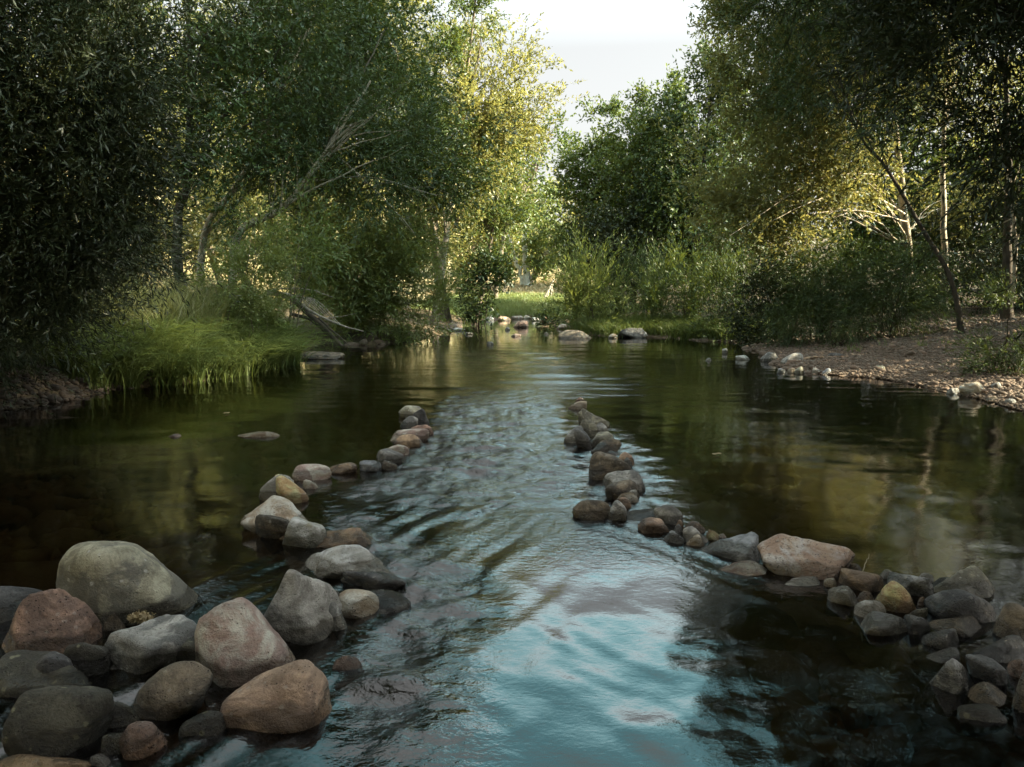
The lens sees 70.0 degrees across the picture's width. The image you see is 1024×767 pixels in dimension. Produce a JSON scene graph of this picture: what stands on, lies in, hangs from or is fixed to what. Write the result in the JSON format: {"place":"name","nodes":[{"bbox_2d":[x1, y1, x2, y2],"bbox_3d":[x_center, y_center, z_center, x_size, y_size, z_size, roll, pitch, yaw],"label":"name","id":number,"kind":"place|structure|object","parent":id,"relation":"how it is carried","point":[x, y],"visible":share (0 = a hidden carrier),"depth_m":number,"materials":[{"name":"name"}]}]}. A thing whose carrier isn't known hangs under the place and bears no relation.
{"place":"outdoors","nodes":[
{"label":"outdoors","id":0,"kind":"place"},
{"bbox_2d":[0,319,1023,766],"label":"river water","id":1,"kind":"structure","parent":0,"point":[536,625],"depth_m":4.27,"materials":[{"name":"liquid"}]},
{"bbox_2d":[0,586,41,622],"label":"boulder","id":2,"kind":"object","parent":1,"relation":"on","point":[12,598],"visible":0.45,"depth_m":3.18,"materials":[{"name":"grey stone"}]},
{"bbox_2d":[0,650,91,697],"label":"boulder","id":3,"kind":"object","parent":1,"relation":"on","point":[20,673],"visible":0.49,"depth_m":2.59,"materials":[{"name":"stone"}]},
{"bbox_2d":[0,754,91,766],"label":"boulder","id":4,"kind":"object","parent":1,"relation":"on","point":[24,760],"visible":0.98,"depth_m":2.14,"materials":[{"name":"brown stone"}]},
{"bbox_2d":[1,588,102,653],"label":"boulder","id":5,"kind":"object","parent":1,"relation":"on","point":[59,620],"visible":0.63,"depth_m":2.87,"materials":[{"name":"red stone"}]},
{"bbox_2d":[36,651,76,672],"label":"boulder","id":6,"kind":"object","parent":1,"relation":"on","point":[51,661],"visible":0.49,"depth_m":2.61,"materials":[{"name":"grey stone"}]},
{"bbox_2d":[2,685,113,756],"bbox_3d":[-1.427,1.107,2.318,0.238,0.300,0.265,3,8,22],"label":"boulder","id":7,"kind":"object","parent":1,"relation":"on","point":[56,721],"visible":0.81,"depth_m":2.25,"materials":[{"name":"stone"}]},
{"bbox_2d":[63,642,110,677],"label":"boulder","id":8,"kind":"object","parent":1,"relation":"on","point":[88,660],"visible":0.54,"depth_m":2.69,"materials":[{"name":"stone"}]},
{"bbox_2d":[101,733,121,755],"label":"boulder","id":9,"kind":"object","parent":1,"relation":"on","point":[109,744],"visible":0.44,"depth_m":2.23,"materials":[{"name":"stone"}]},
{"bbox_2d":[109,701,139,727],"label":"boulder","id":10,"kind":"object","parent":1,"relation":"on","point":[125,715],"visible":0.23,"depth_m":2.38,"materials":[{"name":"stone"}]},
{"bbox_2d":[56,541,197,626],"bbox_3d":[-1.713,0.949,3.284,0.648,0.529,0.453,0,7,0],"label":"boulder","id":11,"kind":"object","parent":1,"relation":"on","point":[102,580],"visible":0.69,"depth_m":3.12,"materials":[{"name":"grey stone"}]},
{"bbox_2d":[119,721,167,760],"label":"boulder","id":12,"kind":"object","parent":1,"relation":"on","point":[139,740],"visible":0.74,"depth_m":2.23,"materials":[{"name":"red stone"}]},
{"bbox_2d":[103,614,196,674],"bbox_3d":[-1.424,1.064,2.819,0.373,0.268,0.268,2,7,14],"label":"boulder","id":13,"kind":"object","parent":1,"relation":"on","point":[150,645],"visible":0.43,"depth_m":2.74,"materials":[{"name":"grey stone"}]},
{"bbox_2d":[132,661,212,720],"bbox_3d":[-1.161,1.091,2.501,0.272,0.278,0.200,0,7,0],"label":"boulder","id":14,"kind":"object","parent":1,"relation":"on","point":[175,690],"visible":0.75,"depth_m":2.43,"materials":[{"name":"brown stone"}]},
{"bbox_2d":[175,636,194,661],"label":"boulder","id":15,"kind":"object","parent":1,"relation":"on","point":[186,652],"visible":0.23,"depth_m":2.74,"materials":[{"name":"stone"}]},
{"bbox_2d":[178,711,225,736],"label":"boulder","id":16,"kind":"object","parent":1,"relation":"on","point":[209,723],"visible":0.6,"depth_m":2.33,"materials":[{"name":"stone"}]},
{"bbox_2d":[194,597,294,687],"bbox_3d":[-1.017,1.040,2.764,0.410,0.437,0.273,0,7,0],"label":"boulder","id":17,"kind":"object","parent":1,"relation":"on","point":[239,641],"visible":0.53,"depth_m":2.69,"materials":[{"name":"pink stone"}]},
{"bbox_2d":[255,514,288,538],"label":"river stone","id":18,"kind":"object","parent":1,"relation":"on","point":[271,526],"visible":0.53,"depth_m":4.16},
{"bbox_2d":[240,495,307,533],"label":"river stone","id":19,"kind":"object","parent":1,"relation":"on","point":[278,506],"visible":0.36,"depth_m":4.36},
{"bbox_2d":[219,659,331,733],"bbox_3d":[-0.787,1.099,2.467,0.364,0.297,0.273,0,7,0],"label":"boulder","id":20,"kind":"object","parent":1,"relation":"on","point":[292,697],"visible":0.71,"depth_m":2.38,"materials":[{"name":"orange stone"}]},
{"bbox_2d":[275,474,308,503],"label":"river stone","id":21,"kind":"object","parent":1,"relation":"on","point":[291,491],"visible":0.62,"depth_m":4.88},
{"bbox_2d":[263,569,341,644],"bbox_3d":[-0.938,0.976,3.083,0.421,0.462,0.264,0,7,0],"label":"boulder","id":22,"kind":"object","parent":1,"relation":"on","point":[297,612],"visible":0.75,"depth_m":2.97,"materials":[{"name":"grey stone"}]},
{"bbox_2d":[282,516,326,547],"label":"river stone","id":23,"kind":"object","parent":1,"relation":"on","point":[302,533],"visible":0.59,"depth_m":4.04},
{"bbox_2d":[292,464,331,480],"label":"river stone","id":24,"kind":"object","parent":1,"relation":"on","point":[310,472],"visible":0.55,"depth_m":5.53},
{"bbox_2d":[292,303,351,347],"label":"fallen branch","id":25,"kind":"object","parent":1,"relation":"on","point":[311,317],"visible":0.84,"depth_m":17.79,"materials":[{"name":"wood"}]},
{"bbox_2d":[316,527,372,547],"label":"river stone","id":26,"kind":"object","parent":1,"relation":"on","point":[353,536],"visible":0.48,"depth_m":4.07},
{"bbox_2d":[332,656,362,670],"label":"river stone","id":27,"kind":"object","parent":1,"relation":"on","point":[344,663],"visible":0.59,"depth_m":2.73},
{"bbox_2d":[305,545,395,578],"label":"river stone","id":28,"kind":"object","parent":1,"relation":"on","point":[340,559],"visible":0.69,"depth_m":3.67,"materials":[{"name":"stone"}]},
{"bbox_2d":[338,589,378,618],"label":"river stone","id":29,"kind":"object","parent":1,"relation":"on","point":[358,603],"visible":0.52,"depth_m":3.21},
{"bbox_2d":[340,571,406,590],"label":"river stone","id":30,"kind":"object","parent":1,"relation":"on","point":[371,580],"visible":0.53,"depth_m":3.46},
{"bbox_2d":[371,589,410,613],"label":"river stone","id":31,"kind":"object","parent":1,"relation":"on","point":[391,601],"visible":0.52,"depth_m":3.26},
{"bbox_2d":[572,499,610,519],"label":"river stone","id":32,"kind":"object","parent":1,"relation":"on","point":[589,509],"visible":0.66,"depth_m":4.56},
{"bbox_2d":[589,451,631,479],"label":"river stone","id":33,"kind":"object","parent":1,"relation":"on","point":[602,465],"visible":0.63,"depth_m":5.53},
{"bbox_2d":[605,479,639,500],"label":"river stone","id":34,"kind":"object","parent":1,"relation":"on","point":[614,490],"visible":0.59,"depth_m":4.95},
{"bbox_2d":[602,470,645,492],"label":"river stone","id":35,"kind":"object","parent":1,"relation":"on","point":[617,476],"visible":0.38,"depth_m":5.22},
{"bbox_2d":[637,517,668,533],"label":"river stone","id":36,"kind":"object","parent":1,"relation":"on","point":[650,525],"visible":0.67,"depth_m":4.28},
{"bbox_2d":[654,505,682,524],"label":"river stone","id":37,"kind":"object","parent":1,"relation":"on","point":[670,514],"visible":0.5,"depth_m":4.45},
{"bbox_2d":[701,532,760,561],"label":"river stone","id":38,"kind":"object","parent":1,"relation":"on","point":[741,547],"visible":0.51,"depth_m":3.89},
{"bbox_2d":[720,560,766,575],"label":"river stone","id":39,"kind":"object","parent":1,"relation":"on","point":[748,568],"visible":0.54,"depth_m":3.68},
{"bbox_2d":[757,534,854,579],"bbox_3d":[1.525,0.936,3.732,0.520,0.308,0.323,0,7,0],"label":"river stone","id":40,"kind":"object","parent":1,"relation":"on","point":[787,555],"visible":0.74,"depth_m":3.66,"materials":[{"name":"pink stone"}]},
{"bbox_2d":[827,585,857,605],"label":"river stone","id":41,"kind":"object","parent":1,"relation":"on","point":[843,594],"visible":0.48,"depth_m":3.31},
{"bbox_2d":[839,568,883,593],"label":"river stone","id":42,"kind":"object","parent":1,"relation":"on","point":[862,581],"visible":0.62,"depth_m":3.46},
{"bbox_2d":[854,600,885,617],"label":"river stone","id":43,"kind":"object","parent":1,"relation":"on","point":[864,608],"visible":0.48,"depth_m":3.18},
{"bbox_2d":[861,611,906,635],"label":"river stone","id":44,"kind":"object","parent":1,"relation":"on","point":[876,623],"visible":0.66,"depth_m":3.02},
{"bbox_2d":[875,581,915,612],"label":"river stone","id":45,"kind":"object","parent":1,"relation":"on","point":[893,596],"visible":0.59,"depth_m":3.22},
{"bbox_2d":[887,572,933,596],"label":"river stone","id":46,"kind":"object","parent":1,"relation":"on","point":[912,585],"visible":0.62,"depth_m":3.38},
{"bbox_2d":[903,614,930,634],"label":"river stone","id":47,"kind":"object","parent":1,"relation":"on","point":[916,625],"visible":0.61,"depth_m":3.02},
{"bbox_2d":[921,628,959,649],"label":"river stone","id":48,"kind":"object","parent":1,"relation":"on","point":[944,639],"visible":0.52,"depth_m":2.91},
{"bbox_2d":[926,647,959,662],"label":"river stone","id":49,"kind":"object","parent":1,"relation":"on","point":[944,655],"visible":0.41,"depth_m":2.81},
{"bbox_2d":[929,658,968,694],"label":"river stone","id":50,"kind":"object","parent":1,"relation":"on","point":[950,676],"visible":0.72,"depth_m":2.59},
{"bbox_2d":[929,616,980,637],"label":"river stone","id":51,"kind":"object","parent":1,"relation":"on","point":[966,626],"visible":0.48,"depth_m":3.05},
{"bbox_2d":[923,589,995,622],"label":"river stone","id":52,"kind":"object","parent":1,"relation":"on","point":[947,604],"visible":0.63,"depth_m":3.14,"materials":[{"name":"stone"}]},
{"bbox_2d":[934,565,994,597],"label":"river stone","id":53,"kind":"object","parent":1,"relation":"on","point":[974,580],"visible":0.55,"depth_m":3.41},
{"bbox_2d":[957,703,1007,722],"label":"river stone","id":54,"kind":"object","parent":1,"relation":"on","point":[984,712],"visible":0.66,"depth_m":2.42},
{"bbox_2d":[965,654,1007,684],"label":"river stone","id":55,"kind":"object","parent":1,"relation":"on","point":[987,669],"visible":0.65,"depth_m":2.65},
{"bbox_2d":[967,682,1006,705],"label":"river stone","id":56,"kind":"object","parent":1,"relation":"on","point":[987,693],"visible":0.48,"depth_m":2.53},
{"bbox_2d":[972,634,1023,662],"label":"river stone","id":57,"kind":"object","parent":1,"relation":"on","point":[1007,649],"visible":0.38,"depth_m":2.81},
{"bbox_2d":[992,602,1023,640],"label":"river stone","id":58,"kind":"object","parent":1,"relation":"on","point":[1010,620],"visible":0.59,"depth_m":2.97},
{"bbox_2d":[0,148,1023,409],"bbox_3d":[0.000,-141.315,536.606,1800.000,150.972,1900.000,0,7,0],"label":"ground","id":59,"kind":"structure","parent":0,"point":[354,338],"depth_m":22.89,"materials":[{"name":"soil"}]},
{"bbox_2d":[0,356,157,411],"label":"gravel","id":60,"kind":"structure","parent":59,"relation":"on","point":[64,394],"depth_m":9.51,"materials":[{"name":"gravel"}]},
{"bbox_2d":[0,194,212,324],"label":"river shrub","id":61,"kind":"object","parent":59,"relation":"on","point":[169,261],"visible":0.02,"depth_m":14.74,"materials":[{"name":"green plant"}]},
{"bbox_2d":[0,0,284,418],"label":"willow tree","id":62,"kind":"object","parent":59,"relation":"on","point":[83,150],"visible":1,"depth_m":8.04,"materials":[{"name":"green plant"}]},
{"bbox_2d":[6,270,322,355],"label":"tall grass","id":63,"kind":"structure","parent":59,"relation":"on","point":[182,308],"depth_m":12.48,"materials":[{"name":"plant"}]},
{"bbox_2d":[125,177,251,293],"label":"hillside tree","id":64,"kind":"object","parent":59,"relation":"on","point":[194,245],"visible":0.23,"depth_m":28.83,"materials":[{"name":"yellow plant"}]},
{"bbox_2d":[2,312,375,390],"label":"sedge grass","id":65,"kind":"structure","parent":59,"relation":"on","point":[192,354],"depth_m":11.20,"materials":[{"name":"plant"}]},
{"bbox_2d":[6,0,418,293],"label":"river tree","id":66,"kind":"object","parent":59,"relation":"on","point":[240,48],"visible":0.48,"depth_m":15.88,"materials":[{"name":"green plant"}]},
{"bbox_2d":[135,98,290,291],"bbox_3d":[-12.795,-8.007,32.249,7.335,9.231,8.508,-7,10,-44],"label":"hillside tree","id":67,"kind":"object","parent":59,"relation":"on","point":[204,208],"visible":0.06,"depth_m":30.92,"materials":[{"name":"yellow plant"}]},
{"bbox_2d":[167,193,319,340],"bbox_3d":[-4.907,-1.876,13.243,2.605,3.090,1.790,0,7,0],"label":"sapling","id":68,"kind":"object","parent":59,"relation":"on","point":[268,308],"visible":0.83,"depth_m":13.16,"materials":[{"name":"green plant"}]},
{"bbox_2d":[183,167,304,291],"bbox_3d":[-10.536,-6.051,29.949,5.316,6.105,6.345,0,7,0],"label":"hillside tree","id":69,"kind":"object","parent":59,"relation":"on","point":[212,198],"visible":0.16,"depth_m":28.92,"materials":[{"name":"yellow plant"}]},
{"bbox_2d":[213,164,385,331],"bbox_3d":[-4.487,-2.443,15.063,3.616,4.114,2.791,-7,10,-42],"label":"sapling","id":70,"kind":"object","parent":59,"relation":"on","point":[320,257],"visible":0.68,"depth_m":15.15,"materials":[{"name":"green plant"}]},
{"bbox_2d":[178,0,457,297],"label":"leaning tree","id":71,"kind":"object","parent":59,"relation":"on","point":[207,231],"visible":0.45,"depth_m":17.62,"materials":[{"name":"green plant"}]},
{"bbox_2d":[188,31,477,294],"bbox_3d":[-4.193,-4.699,17.204,6.780,7.292,4.601,0,7,0],"label":"leaning tree","id":72,"kind":"object","parent":59,"relation":"on","point":[328,152],"visible":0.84,"depth_m":16.83,"materials":[{"name":"green plant"}]},
{"bbox_2d":[154,0,530,316],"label":"river tree","id":73,"kind":"object","parent":59,"relation":"on","point":[439,177],"visible":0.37,"depth_m":20.57,"materials":[{"name":"green plant"}]},
{"bbox_2d":[215,137,509,345],"bbox_3d":[-4.477,-3.988,20.639,8.294,5.719,6.211,2,7,18],"label":"river shrub","id":74,"kind":"object","parent":59,"relation":"on","point":[375,293],"visible":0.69,"depth_m":19.97,"materials":[{"name":"green plant"}]},
{"bbox_2d":[374,0,511,325],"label":"tall tree","id":75,"kind":"object","parent":59,"relation":"on","point":[473,6],"visible":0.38,"depth_m":25.41,"materials":[{"name":"green plant"}]},
{"bbox_2d":[312,0,589,320],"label":"tall tree","id":76,"kind":"object","parent":59,"relation":"on","point":[493,106],"visible":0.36,"depth_m":27.25,"materials":[{"name":"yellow plant"}]},
{"bbox_2d":[447,234,521,325],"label":"river shrub","id":77,"kind":"object","parent":59,"relation":"on","point":[507,275],"visible":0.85,"depth_m":30.25,"materials":[{"name":"green plant"}]},
{"bbox_2d":[440,153,537,276],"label":"tree","id":78,"kind":"object","parent":59,"relation":"on","point":[468,250],"visible":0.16,"depth_m":65.95,"materials":[{"name":"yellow plant"}]},
{"bbox_2d":[426,127,558,319],"bbox_3d":[-1.283,-7.016,32.197,6.341,9.150,5.838,5,9,35],"label":"river tree","id":79,"kind":"object","parent":59,"relation":"on","point":[490,225],"visible":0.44,"depth_m":32.34,"materials":[{"name":"green plant"}]},
{"bbox_2d":[421,270,592,294],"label":"dry grass","id":80,"kind":"structure","parent":59,"relation":"on","point":[530,288],"depth_m":53.92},
{"bbox_2d":[410,290,653,318],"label":"bank grass","id":81,"kind":"structure","parent":59,"relation":"on","point":[510,307],"depth_m":42.55,"materials":[{"name":"plant"}]},
{"bbox_2d":[492,103,584,298],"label":"open tree","id":82,"kind":"object","parent":59,"relation":"on","point":[544,146],"visible":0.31,"depth_m":45.74,"materials":[{"name":"green plant"}]},
{"bbox_2d":[495,173,585,286],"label":"sycamore tree","id":83,"kind":"object","parent":59,"relation":"on","point":[531,242],"visible":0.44,"depth_m":54.61,"materials":[{"name":"green plant"}]},
{"bbox_2d":[315,315,772,354],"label":"shore pebbles","id":84,"kind":"object","parent":59,"relation":"on","point":[458,324],"visible":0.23,"depth_m":19.54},
{"bbox_2d":[532,295,584,326],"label":"river shrub","id":85,"kind":"object","parent":59,"relation":"on","point":[554,321],"visible":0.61,"depth_m":29.87,"materials":[{"name":"green plant"}]},
{"bbox_2d":[526,216,647,333],"bbox_3d":[2.751,-3.761,25.140,4.396,4.098,4.067,2,7,18],"label":"river shrub","id":86,"kind":"object","parent":59,"relation":"on","point":[576,291],"visible":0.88,"depth_m":24.84,"materials":[{"name":"green plant"}]},
{"bbox_2d":[517,90,666,301],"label":"tree","id":87,"kind":"object","parent":59,"relation":"on","point":[582,186],"visible":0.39,"depth_m":41.33,"materials":[{"name":"green plant"}]},
{"bbox_2d":[575,229,689,316],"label":"river shrub","id":88,"kind":"object","parent":59,"relation":"on","point":[628,273],"visible":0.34,"depth_m":26.00,"materials":[{"name":"green plant"}]},
{"bbox_2d":[554,172,730,304],"bbox_3d":[6.988,-7.374,38.118,9.688,7.362,6.882,0,7,0],"label":"shrub","id":89,"kind":"object","parent":59,"relation":"on","point":[627,222],"visible":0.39,"depth_m":37.32,"materials":[{"name":"green plant"}]},
{"bbox_2d":[562,63,726,303],"bbox_3d":[7.297,-10.347,38.625,8.127,12.675,8.826,-6,9,-40],"label":"tree","id":90,"kind":"object","parent":59,"relation":"on","point":[636,152],"visible":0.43,"depth_m":38.10,"materials":[{"name":"green plant"}]},
{"bbox_2d":[559,310,796,341],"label":"bank grass","id":91,"kind":"structure","parent":59,"relation":"on","point":[661,326],"depth_m":23.01,"materials":[{"name":"plant"}]},
{"bbox_2d":[608,227,758,325],"bbox_3d":[5.639,-3.477,23.746,4.992,3.662,3.746,0,7,0],"label":"river shrub","id":92,"kind":"object","parent":59,"relation":"on","point":[661,306],"visible":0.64,"depth_m":23.60,"materials":[{"name":"green plant"}]},
{"bbox_2d":[628,16,793,294],"bbox_3d":[9.367,-10.687,35.757,8.414,13.561,6.550,3,8,24],"label":"tree","id":93,"kind":"object","parent":59,"relation":"on","point":[691,115],"visible":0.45,"depth_m":35.68,"materials":[{"name":"green plant"}]},
{"bbox_2d":[618,118,822,294],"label":"tree","id":94,"kind":"object","parent":59,"relation":"on","point":[723,240],"depth_m":48.70,"materials":[{"name":"green plant"}]},
{"bbox_2d":[674,234,783,341],"bbox_3d":[6.343,-2.815,21.169,3.158,3.135,2.911,5,9,34],"label":"river shrub","id":95,"kind":"object","parent":59,"relation":"on","point":[731,275],"visible":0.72,"depth_m":21.18,"materials":[{"name":"green plant"}]},
{"bbox_2d":[718,241,828,346],"bbox_3d":[6.697,-2.229,18.864,2.587,2.884,2.447,0,7,0],"label":"river shrub","id":96,"kind":"object","parent":59,"relation":"on","point":[738,325],"visible":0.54,"depth_m":18.83,"materials":[{"name":"green plant"}]},
{"bbox_2d":[738,223,906,349],"bbox_3d":[7.264,-2.374,17.603,3.656,3.077,3.765,0,7,0],"label":"river shrub","id":97,"kind":"object","parent":59,"relation":"on","point":[818,294],"visible":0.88,"depth_m":17.14,"materials":[{"name":"green plant"}]},
{"bbox_2d":[654,0,1023,311],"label":"river tree","id":98,"kind":"object","parent":59,"relation":"on","point":[776,175],"visible":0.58,"depth_m":17.82,"materials":[{"name":"green plant"}]},
{"bbox_2d":[791,297,896,351],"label":"river shrub","id":99,"kind":"object","parent":59,"relation":"on","point":[840,342],"visible":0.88,"depth_m":15.76,"materials":[{"name":"green plant"}]},
{"bbox_2d":[691,0,1005,333],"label":"leaning tree","id":100,"kind":"object","parent":59,"relation":"on","point":[791,73],"visible":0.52,"depth_m":14.83,"materials":[{"name":"green plant"}]},
{"bbox_2d":[685,10,1023,317],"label":"tree","id":101,"kind":"object","parent":59,"relation":"on","point":[855,227],"visible":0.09,"depth_m":23.67,"materials":[{"name":"green plant"}]},
{"bbox_2d":[715,305,1023,412],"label":"gravel","id":102,"kind":"structure","parent":59,"relation":"on","point":[865,356],"depth_m":13.50,"materials":[{"name":"gravel"}]},
{"bbox_2d":[734,0,1023,354],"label":"willow tree","id":103,"kind":"object","parent":59,"relation":"on","point":[965,23],"visible":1,"depth_m":7.00,"materials":[{"name":"green plant"}]},
{"bbox_2d":[810,211,975,344],"bbox_3d":[8.470,-2.325,16.427,3.919,3.004,3.194,-1,7,-11],"label":"river shrub","id":104,"kind":"object","parent":59,"relation":"on","point":[913,298],"visible":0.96,"depth_m":16.17,"materials":[{"name":"green plant"}]},
{"bbox_2d":[847,8,1023,309],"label":"slender tree","id":105,"kind":"object","parent":59,"relation":"on","point":[943,231],"visible":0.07,"depth_m":19.45,"materials":[{"name":"green plant"}]},
{"bbox_2d":[866,0,1023,318],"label":"slender tree","id":106,"kind":"object","parent":59,"relation":"on","point":[1011,267],"visible":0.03,"depth_m":16.66,"materials":[{"name":"green plant"}]},
{"bbox_2d":[881,41,1023,291],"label":"tree","id":107,"kind":"object","parent":59,"relation":"on","point":[936,153],"visible":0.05,"depth_m":32.71,"materials":[{"name":"green plant"}]},
{"bbox_2d":[908,219,1023,316],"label":"river shrub","id":108,"kind":"object","parent":59,"relation":"on","point":[983,263],"visible":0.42,"depth_m":18.89,"materials":[{"name":"green plant"}]},
{"bbox_2d":[912,67,1023,305],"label":"tree","id":109,"kind":"object","parent":59,"relation":"on","point":[958,245],"visible":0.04,"depth_m":25.36,"materials":[{"name":"green plant"}]},
{"bbox_2d":[939,266,1023,376],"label":"river shrub","id":110,"kind":"object","parent":59,"relation":"on","point":[1000,364],"visible":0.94,"depth_m":11.19,"materials":[{"name":"green plant"}]},
{"bbox_2d":[11,0,1023,232],"label":"sky","id":111,"kind":"structure","parent":0,"point":[609,45],"materials":[{"name":"white"}]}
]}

